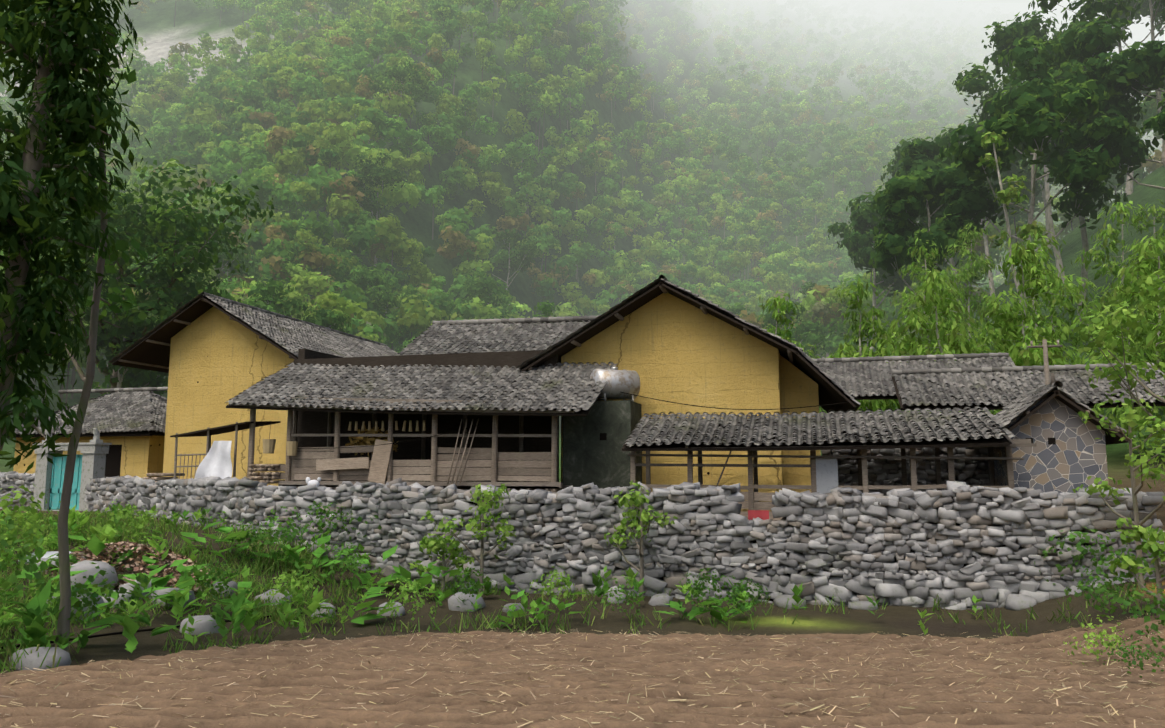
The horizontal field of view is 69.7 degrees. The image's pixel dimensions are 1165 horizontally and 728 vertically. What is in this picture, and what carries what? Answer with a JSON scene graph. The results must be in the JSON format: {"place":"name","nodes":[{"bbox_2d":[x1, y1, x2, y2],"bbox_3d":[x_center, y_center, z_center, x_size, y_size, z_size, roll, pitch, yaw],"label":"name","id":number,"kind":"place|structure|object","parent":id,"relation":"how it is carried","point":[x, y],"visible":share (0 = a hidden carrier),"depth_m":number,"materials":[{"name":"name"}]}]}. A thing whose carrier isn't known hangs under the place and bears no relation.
{"place":"outdoors","nodes":[
{"label":"outdoors","id":0,"kind":"place"},
{"bbox_2d":[58,387,167,393],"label":"roof ridge","id":1,"kind":"structure","parent":0,"point":[116,389],"depth_m":43.97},
{"bbox_2d":[146,391,166,432],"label":"house roof","id":2,"kind":"structure","parent":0,"point":[158,422],"depth_m":41.59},
{"bbox_2d":[194,441,231,478],"bbox_3d":[-11.031,2.969,25.140,1.302,1.330,0.391,-2,-7,15],"label":"white tarpaulin","id":3,"kind":"object","parent":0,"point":[216,461],"visible":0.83,"depth_m":25.16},
{"bbox_2d":[201,291,386,345],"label":"roof ridge","id":4,"kind":"structure","parent":0,"point":[268,312],"depth_m":41.43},
{"bbox_2d":[0,524,1164,727],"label":"field","id":5,"kind":"structure","parent":0,"point":[864,627],"depth_m":9.72,"materials":[{"name":"soil"}]},
{"bbox_2d":[18,551,85,563],"bbox_3d":[-10.876,4.031,17.276,1.492,0.320,0.840,-2,-7,15],"label":"white sack","id":6,"kind":"object","parent":5,"relation":"on","point":[47,554],"visible":0.15,"depth_m":17.03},
{"bbox_2d":[41,12,147,652],"bbox_3d":[-6.506,-0.456,11.076,1.150,8.726,1.502,-2,-7,15],"label":"thin tree","id":7,"kind":"object","parent":5,"relation":"on","point":[63,625],"visible":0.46,"depth_m":10.87,"materials":[{"name":"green plant"}]},
{"bbox_2d":[27,541,218,591],"bbox_3d":[-9.344,4.091,17.085,4.237,0.930,2.640,-2,-7,15],"label":"rubble heap","id":8,"kind":"object","parent":5,"relation":"on","point":[127,547],"visible":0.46,"depth_m":16.82,"materials":[{"name":"stone"}]},
{"bbox_2d":[0,610,337,648],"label":"black hose","id":9,"kind":"object","parent":5,"relation":"on","point":[116,633],"visible":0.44,"depth_m":12.09,"materials":[{"name":"black"}]},
{"bbox_2d":[0,520,755,646],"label":"leafy plants","id":10,"kind":"object","parent":5,"relation":"on","point":[95,545],"visible":0.73,"depth_m":15.78,"materials":[{"name":"plant"}]},
{"bbox_2d":[409,533,473,591],"bbox_3d":[-3.348,4.568,18.884,1.533,1.478,1.226,6,-9,-40],"label":"sapling","id":11,"kind":"object","parent":5,"relation":"on","point":[435,545],"visible":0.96,"depth_m":18.86,"materials":[{"name":"green plant"}]},
{"bbox_2d":[420,484,515,595],"bbox_3d":[-2.515,4.012,18.919,2.004,2.611,1.633,-2,-7,15],"label":"sapling","id":12,"kind":"object","parent":5,"relation":"on","point":[486,503],"visible":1,"depth_m":18.86,"materials":[{"name":"green plant"}]},
{"bbox_2d":[0,501,981,653],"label":"bank weeds","id":13,"kind":"object","parent":5,"relation":"on","point":[36,631],"visible":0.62,"depth_m":14.50,"materials":[{"name":"green plant"}]},
{"bbox_2d":[9,558,1047,670],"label":"bank boulders","id":14,"kind":"object","parent":5,"relation":"on","point":[32,660],"visible":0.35,"depth_m":15.75,"materials":[{"name":"stone"}]},
{"bbox_2d":[0,509,1155,673],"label":"bank grass","id":15,"kind":"structure","parent":5,"relation":"on","point":[9,648],"depth_m":16.41,"materials":[{"name":"green plant"}]},
{"bbox_2d":[0,484,1164,682],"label":"leafy plants","id":16,"kind":"object","parent":5,"relation":"on","point":[77,589],"depth_m":15.17,"materials":[{"name":"green plant"}]},
{"bbox_2d":[0,613,1164,727],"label":"field straw","id":17,"kind":"object","parent":5,"relation":"on","point":[765,725],"visible":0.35,"depth_m":9.00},
{"bbox_2d":[604,480,677,600],"bbox_3d":[1.173,3.871,18.185,1.258,2.668,1.835,2,-7,-16],"label":"sapling","id":18,"kind":"object","parent":5,"relation":"on","point":[635,501],"visible":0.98,"depth_m":18.18,"materials":[{"name":"green plant"}]},
{"bbox_2d":[1072,399,1164,589],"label":"sapling","id":19,"kind":"object","parent":5,"relation":"on","point":[1131,418],"visible":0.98,"depth_m":15.65,"materials":[{"name":"green plant"}]},
{"bbox_2d":[1109,517,1164,617],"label":"sapling","id":20,"kind":"object","parent":5,"relation":"on","point":[1144,547],"visible":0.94,"depth_m":13.29,"materials":[{"name":"green plant"}]},
{"bbox_2d":[0,0,1164,561],"bbox_3d":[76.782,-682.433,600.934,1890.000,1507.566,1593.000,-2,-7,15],"label":"ground","id":21,"kind":"structure","parent":0,"point":[156,30],"depth_m":249.96,"materials":[{"name":"plant"}]},
{"bbox_2d":[0,471,34,508],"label":"stone wall","id":22,"kind":"structure","parent":21,"relation":"on","point":[15,479],"depth_m":29.70,"materials":[{"name":"stone"}]},
{"bbox_2d":[32,428,111,510],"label":"gate pillars","id":23,"kind":"structure","parent":21,"relation":"on","point":[95,451],"depth_m":28.73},
{"bbox_2d":[49,454,82,509],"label":"gate","id":24,"kind":"structure","parent":23,"relation":"attached to","point":[58,472],"depth_m":28.87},
{"bbox_2d":[0,0,151,473],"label":"tall tree","id":25,"kind":"object","parent":21,"relation":"on","point":[76,119],"visible":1,"depth_m":9.99,"materials":[{"name":"green plant"}]},
{"bbox_2d":[13,435,164,477],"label":"house walls","id":26,"kind":"structure","parent":21,"relation":"on","point":[140,456],"depth_m":39.94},
{"bbox_2d":[6,395,151,437],"bbox_3d":[-24.020,2.530,42.003,9.400,2.382,3.749,-2,-7,15],"label":"roof eave","id":27,"kind":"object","parent":26,"relation":"on","point":[125,433],"depth_m":39.63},
{"bbox_2d":[14,390,153,433],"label":"house roof","id":28,"kind":"structure","parent":27,"relation":"on","point":[100,416],"depth_m":41.39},
{"bbox_2d":[61,308,168,395],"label":"tree","id":29,"kind":"object","parent":21,"relation":"on","point":[133,377],"visible":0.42,"depth_m":64.02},
{"bbox_2d":[3,156,273,393],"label":"tree","id":30,"kind":"object","parent":21,"relation":"on","point":[158,234],"visible":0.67,"depth_m":63.21,"materials":[{"name":"green plant"}]},
{"bbox_2d":[84,475,266,530],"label":"stone wall","id":31,"kind":"structure","parent":21,"relation":"on","point":[215,494],"depth_m":23.93,"materials":[{"name":"stone"}]},
{"bbox_2d":[143,418,478,487],"bbox_3d":[-8.128,2.714,24.978,10.845,2.011,1.255,-2,-7,15],"label":"yard clutter","id":32,"kind":"object","parent":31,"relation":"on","point":[272,481],"visible":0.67,"depth_m":24.79,"materials":[{"name":"wood"}]},
{"bbox_2d":[175,220,260,281],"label":"tree","id":33,"kind":"object","parent":21,"relation":"on","point":[226,261],"visible":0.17,"depth_m":101.75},
{"bbox_2d":[163,306,293,485],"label":"house walls","id":34,"kind":"structure","parent":21,"relation":"on","point":[218,359],"depth_m":36.60,"materials":[{"name":"paint"}]},
{"bbox_2d":[118,299,293,368],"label":"roof purlins","id":35,"kind":"object","parent":34,"relation":"on","point":[162,343],"visible":0.21,"depth_m":37.28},
{"bbox_2d":[111,296,212,372],"bbox_3d":[-16.465,-0.480,44.377,4.609,2.839,16.300,-2,-7,15],"label":"roof underside","id":36,"kind":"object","parent":35,"relation":"on","point":[143,351],"depth_m":37.24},
{"bbox_2d":[108,294,206,362],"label":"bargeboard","id":37,"kind":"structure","parent":36,"relation":"on","point":[181,309],"depth_m":36.59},
{"bbox_2d":[200,297,297,358],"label":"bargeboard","id":38,"kind":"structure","parent":35,"relation":"on","point":[246,325],"depth_m":35.52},
{"bbox_2d":[203,294,396,357],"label":"house roof","id":39,"kind":"structure","parent":38,"relation":"on","point":[292,336],"depth_m":39.95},
{"bbox_2d":[170,421,297,479],"bbox_3d":[-10.427,3.265,25.984,4.312,3.051,1.700,-2,-7,15],"label":"lean-to and baskets","id":40,"kind":"object","parent":21,"relation":"on","point":[268,444],"visible":0.62,"depth_m":25.63,"materials":[{"name":"brown"}]},
{"bbox_2d":[242,276,353,332],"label":"tree","id":41,"kind":"object","parent":21,"relation":"on","point":[331,320],"visible":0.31,"depth_m":87.50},
{"bbox_2d":[332,152,405,265],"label":"tree","id":42,"kind":"object","parent":21,"relation":"on","point":[375,172],"visible":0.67,"depth_m":136.49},
{"bbox_2d":[350,265,424,317],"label":"tree","id":43,"kind":"object","parent":21,"relation":"on","point":[379,297],"visible":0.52,"depth_m":118.89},
{"bbox_2d":[367,58,432,149],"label":"tree","id":44,"kind":"object","parent":21,"relation":"on","point":[390,75],"visible":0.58,"depth_m":162.31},
{"bbox_2d":[233,371,574,492],"bbox_3d":[-5.009,2.284,25.084,10.704,4.780,2.820,-2,-7,15],"label":"wooden frame","id":45,"kind":"object","parent":21,"relation":"on","point":[536,466],"visible":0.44,"depth_m":24.11,"materials":[{"name":"wood"}]},
{"bbox_2d":[345,424,397,455],"bbox_3d":[-6.316,2.282,25.205,1.485,0.998,1.196,-2,-7,15],"label":"maize pile","id":46,"kind":"object","parent":45,"relation":"in","point":[364,440],"visible":0.5,"depth_m":24.97,"materials":[{"name":"plant"}]},
{"bbox_2d":[225,362,617,415],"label":"tiled roof","id":47,"kind":"structure","parent":45,"relation":"on","point":[575,387],"depth_m":25.12,"materials":[{"name":"tile"}]},
{"bbox_2d":[292,349,558,481],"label":"house front","id":48,"kind":"structure","parent":21,"relation":"on","point":[312,422],"depth_m":26.74,"materials":[{"name":"wood"}]},
{"bbox_2d":[450,267,512,314],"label":"tree","id":49,"kind":"object","parent":21,"relation":"on","point":[483,288],"visible":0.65,"depth_m":138.28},
{"bbox_2d":[485,227,539,304],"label":"tree","id":50,"kind":"object","parent":21,"relation":"on","point":[525,250],"visible":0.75,"depth_m":164.30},
{"bbox_2d":[533,300,572,323],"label":"tree","id":51,"kind":"object","parent":21,"relation":"on","point":[545,309],"visible":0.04,"depth_m":110.99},
{"bbox_2d":[0,0,1164,409],"bbox_3d":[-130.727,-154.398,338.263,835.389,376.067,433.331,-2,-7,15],"label":"forest crowns","id":52,"kind":"object","parent":21,"relation":"on","point":[316,132],"visible":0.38,"depth_m":200.69,"materials":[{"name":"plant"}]},
{"bbox_2d":[563,400,641,488],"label":"tank plinth","id":53,"kind":"structure","parent":21,"relation":"on","point":[595,439],"depth_m":23.88,"materials":[{"name":"concrete"}]},
{"bbox_2d":[590,367,639,401],"bbox_3d":[0.950,0.621,24.715,1.500,1.052,0.908,3,-8,-23],"label":"water tank","id":54,"kind":"object","parent":53,"relation":"on","point":[618,382],"visible":0.79,"depth_m":24.40,"materials":[{"name":"metal"}]},
{"bbox_2d":[561,293,782,511],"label":"house walls","id":55,"kind":"structure","parent":21,"relation":"on","point":[668,347],"depth_m":25.13,"materials":[{"name":"paint"}]},
{"bbox_2d":[395,315,599,355],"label":"house roof","id":56,"kind":"structure","parent":55,"relation":"attached to","point":[475,336],"depth_m":30.05,"materials":[{"name":"tile"}]},
{"bbox_2d":[297,392,847,448],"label":"overhead wires","id":57,"kind":"object","parent":55,"relation":"attached to","point":[621,392],"visible":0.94,"depth_m":23.83,"materials":[{"name":"black"}]},
{"bbox_2d":[528,285,793,369],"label":"roof purlins","id":58,"kind":"object","parent":55,"relation":"attached to","point":[621,318],"visible":0.29,"depth_m":25.17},
{"bbox_2d":[521,282,662,371],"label":"house roof deck","id":59,"kind":"structure","parent":58,"relation":"on","point":[612,319],"depth_m":25.55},
{"bbox_2d":[516,278,660,368],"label":"house roof","id":60,"kind":"structure","parent":59,"relation":"on","point":[592,322],"depth_m":25.38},
{"bbox_2d":[659,282,798,366],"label":"house roof deck","id":61,"kind":"structure","parent":58,"relation":"on","point":[782,348],"depth_m":24.56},
{"bbox_2d":[660,279,802,351],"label":"house roof","id":62,"kind":"structure","parent":61,"relation":"on","point":[704,301],"depth_m":24.46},
{"bbox_2d":[795,349,860,415],"bbox_3d":[8.243,1.005,28.438,1.764,1.722,10.739,-2,-7,15],"label":"roof","id":63,"kind":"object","parent":55,"relation":"attached to","point":[831,390],"visible":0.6,"depth_m":24.13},
{"bbox_2d":[819,360,1006,399],"bbox_3d":[11.653,0.566,30.618,7.700,1.647,2.866,-2,-7,15],"label":"roof deck","id":64,"kind":"object","parent":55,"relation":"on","point":[874,397],"visible":0.04,"depth_m":29.60,"materials":[{"name":"grey"}]},
{"bbox_2d":[815,356,1015,396],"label":"roof","id":65,"kind":"structure","parent":64,"relation":"on","point":[848,381],"depth_m":31.08,"materials":[{"name":"tile"}]},
{"bbox_2d":[812,352,1008,363],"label":"roof ridge","id":66,"kind":"object","parent":65,"relation":"on","point":[910,357],"visible":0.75,"depth_m":31.80,"materials":[{"name":"tile"}]},
{"bbox_2d":[719,302,750,316],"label":"tree","id":67,"kind":"object","parent":21,"relation":"on","point":[735,310],"visible":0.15,"depth_m":146.26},
{"bbox_2d":[748,510,768,519],"bbox_3d":[4.063,3.705,19.312,0.480,0.650,0.138,-2,-7,15],"label":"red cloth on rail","id":68,"kind":"object","parent":21,"relation":"on","point":[761,514],"visible":0.33,"depth_m":19.36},
{"bbox_2d":[759,291,824,416],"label":"bamboo clump","id":69,"kind":"object","parent":21,"relation":"on","point":[781,306],"visible":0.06,"depth_m":57.78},
{"bbox_2d":[758,301,850,356],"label":"tree","id":70,"kind":"object","parent":21,"relation":"on","point":[807,333],"visible":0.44,"depth_m":112.07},
{"bbox_2d":[792,280,836,358],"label":"tree","id":71,"kind":"object","parent":21,"relation":"on","point":[810,285],"visible":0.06,"depth_m":140.73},
{"bbox_2d":[621,419,1036,519],"bbox_3d":[5.866,2.743,20.971,9.401,2.864,2.727,-2,-7,15],"label":"wooden frame","id":72,"kind":"object","parent":21,"relation":"on","point":[753,498],"visible":0.21,"depth_m":20.39,"materials":[{"name":"wood"}]},
{"bbox_2d":[622,406,1013,450],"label":"shed roof","id":73,"kind":"structure","parent":72,"relation":"on","point":[948,427],"depth_m":20.86,"materials":[{"name":"tile"}]},
{"bbox_2d":[816,458,837,493],"bbox_3d":[5.849,2.724,20.024,0.500,0.970,0.070,-2,-7,15],"label":"door","id":74,"kind":"structure","parent":72,"relation":"attached to","point":[826,475],"depth_m":20.02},
{"bbox_2d":[819,278,914,414],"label":"bamboo clump","id":75,"kind":"object","parent":21,"relation":"on","point":[862,351],"visible":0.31,"depth_m":52.63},
{"bbox_2d":[827,192,948,356],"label":"tree","id":76,"kind":"object","parent":21,"relation":"on","point":[857,241],"visible":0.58,"depth_m":100.15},
{"bbox_2d":[881,137,926,315],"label":"tree","id":77,"kind":"object","parent":21,"relation":"on","point":[898,149],"visible":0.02,"depth_m":115.23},
{"bbox_2d":[869,238,981,410],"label":"bamboo clump","id":78,"kind":"object","parent":21,"relation":"on","point":[915,269],"visible":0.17,"depth_m":60.94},
{"bbox_2d":[883,135,989,312],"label":"tree","id":79,"kind":"object","parent":21,"relation":"on","point":[923,154],"visible":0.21,"depth_m":88.52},
{"bbox_2d":[868,161,1008,351],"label":"tree","id":80,"kind":"object","parent":21,"relation":"on","point":[903,202],"visible":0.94,"depth_m":75.15,"materials":[{"name":"plant"}]},
{"bbox_2d":[875,271,1010,414],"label":"bamboo clump","id":81,"kind":"object","parent":21,"relation":"on","point":[932,298],"visible":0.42,"depth_m":45.74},
{"bbox_2d":[915,223,1012,353],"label":"bamboo clump","id":82,"kind":"object","parent":21,"relation":"on","point":[975,267],"visible":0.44,"depth_m":68.61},
{"bbox_2d":[931,115,1043,316],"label":"tree","id":83,"kind":"object","parent":21,"relation":"on","point":[1016,169],"visible":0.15,"depth_m":104.19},
{"bbox_2d":[981,66,1051,249],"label":"tree","id":84,"kind":"object","parent":21,"relation":"on","point":[1043,196],"visible":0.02,"depth_m":117.67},
{"bbox_2d":[976,130,1060,348],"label":"slender tree","id":85,"kind":"object","parent":21,"relation":"on","point":[1005,196],"visible":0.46,"depth_m":63.17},
{"bbox_2d":[965,238,1081,414],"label":"bamboo clump","id":86,"kind":"object","parent":21,"relation":"on","point":[1006,315],"visible":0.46,"depth_m":48.32,"materials":[{"name":"plant"}]},
{"bbox_2d":[952,8,1097,283],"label":"tree","id":87,"kind":"object","parent":21,"relation":"on","point":[1005,38],"visible":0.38,"depth_m":94.13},
{"bbox_2d":[892,373,1164,409],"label":"roof tiles","id":88,"kind":"object","parent":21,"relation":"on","point":[990,406],"visible":0.06,"depth_m":25.53,"materials":[{"name":"grey"}]},
{"bbox_2d":[893,367,1164,405],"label":"roof","id":89,"kind":"structure","parent":88,"relation":"on","point":[1026,380],"depth_m":26.20,"materials":[{"name":"tile"}]},
{"bbox_2d":[891,362,1153,375],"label":"roof ridge","id":90,"kind":"structure","parent":89,"relation":"on","point":[1001,369],"depth_m":27.31,"materials":[{"name":"tile"}]},
{"bbox_2d":[939,73,1141,343],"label":"tree","id":91,"kind":"object","parent":21,"relation":"on","point":[1018,116],"visible":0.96,"depth_m":69.26,"materials":[{"name":"plant"}]},
{"bbox_2d":[1028,339,1062,384],"bbox_3d":[13.558,1.917,24.245,0.900,5.300,0.180,-2,-7,15],"label":"utility pole","id":92,"kind":"object","parent":21,"relation":"on","point":[1044,346],"visible":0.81,"depth_m":24.46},
{"bbox_2d":[973,226,1125,420],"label":"bamboo clump","id":93,"kind":"object","parent":21,"relation":"on","point":[1068,306],"visible":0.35,"depth_m":54.66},
{"bbox_2d":[993,394,1108,492],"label":"stone hut walls","id":94,"kind":"structure","parent":21,"relation":"on","point":[1067,453],"depth_m":19.68,"materials":[{"name":"grey"}]},
{"bbox_2d":[994,386,1056,428],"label":"tiled roof","id":95,"kind":"structure","parent":94,"relation":"on","point":[1019,405],"depth_m":20.66,"materials":[{"name":"tile"}]},
{"bbox_2d":[1008,390,1059,430],"bbox_3d":[10.830,1.434,21.161,1.513,1.248,3.250,-2,-7,15],"label":"bargeboard","id":96,"kind":"object","parent":94,"relation":"on","point":[1032,411],"visible":0.21,"depth_m":19.60,"materials":[{"name":"brown"}]},
{"bbox_2d":[1022,381,1062,394],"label":"roof ridge","id":97,"kind":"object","parent":94,"relation":"on","point":[1059,384],"visible":0.54,"depth_m":20.39,"materials":[{"name":"tile"}]},
{"bbox_2d":[1048,390,1128,444],"bbox_3d":[12.117,1.391,20.814,1.513,1.248,3.250,-2,-7,15],"label":"hut roof deck","id":98,"kind":"object","parent":94,"relation":"on","point":[1109,439],"visible":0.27,"depth_m":19.43,"materials":[{"name":"brown"}]},
{"bbox_2d":[1055,386,1135,437],"bbox_3d":[12.231,1.308,20.855,1.614,1.304,3.320,-2,-7,15],"label":"roof edge","id":99,"kind":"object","parent":98,"relation":"on","point":[1074,400],"depth_m":19.45,"materials":[{"name":"tile"}]},
{"bbox_2d":[991,16,1164,338],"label":"tree","id":100,"kind":"object","parent":21,"relation":"on","point":[1091,46],"visible":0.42,"depth_m":76.90,"materials":[{"name":"plant"}]},
{"bbox_2d":[1028,0,1164,112],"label":"tree","id":101,"kind":"object","parent":21,"relation":"on","point":[1111,9],"visible":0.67,"depth_m":83.05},
{"bbox_2d":[1043,0,1164,195],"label":"tree","id":102,"kind":"object","parent":21,"relation":"on","point":[1129,188],"visible":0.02,"depth_m":105.24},
{"bbox_2d":[1053,261,1164,451],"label":"tree","id":103,"kind":"object","parent":21,"relation":"on","point":[1115,371],"visible":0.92,"depth_m":21.04,"materials":[{"name":"green plant"}]},
{"bbox_2d":[1054,39,1164,189],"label":"tree","id":104,"kind":"object","parent":21,"relation":"on","point":[1137,69],"visible":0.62,"depth_m":72.05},
{"bbox_2d":[1063,236,1164,453],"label":"bamboo clump","id":105,"kind":"object","parent":21,"relation":"on","point":[1157,335],"visible":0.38,"depth_m":44.08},
{"bbox_2d":[1069,201,1164,362],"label":"bamboo clump","id":106,"kind":"object","parent":21,"relation":"on","point":[1115,298],"visible":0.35,"depth_m":56.47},
{"bbox_2d":[1087,484,1164,570],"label":"stone wall","id":107,"kind":"structure","parent":21,"relation":"on","point":[1156,501],"depth_m":16.36,"materials":[{"name":"stone"}]},
{"bbox_2d":[1106,199,1164,360],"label":"bamboo clump","id":108,"kind":"object","parent":21,"relation":"on","point":[1160,232],"visible":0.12,"depth_m":61.82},
{"bbox_2d":[1132,0,1164,35],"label":"tree","id":109,"kind":"object","parent":21,"relation":"on","point":[1144,5],"visible":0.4,"depth_m":116.85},
{"bbox_2d":[1139,109,1164,146],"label":"tree","id":110,"kind":"object","parent":21,"relation":"on","point":[1155,120],"visible":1,"depth_m":63.68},
{"bbox_2d":[237,478,1164,609],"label":"stone wall","id":111,"kind":"structure","parent":0,"point":[715,530],"depth_m":18.12,"materials":[{"name":"stone"}]},
{"bbox_2d":[779,354,820,492],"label":"house wall","id":112,"kind":"structure","parent":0,"point":[798,388],"depth_m":25.08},
{"bbox_2d":[821,447,989,495],"bbox_3d":[9.017,3.353,22.276,5.261,2.570,0.910,-2,-7,15],"label":"wooden frame","id":113,"kind":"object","parent":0,"point":[881,471],"depth_m":22.17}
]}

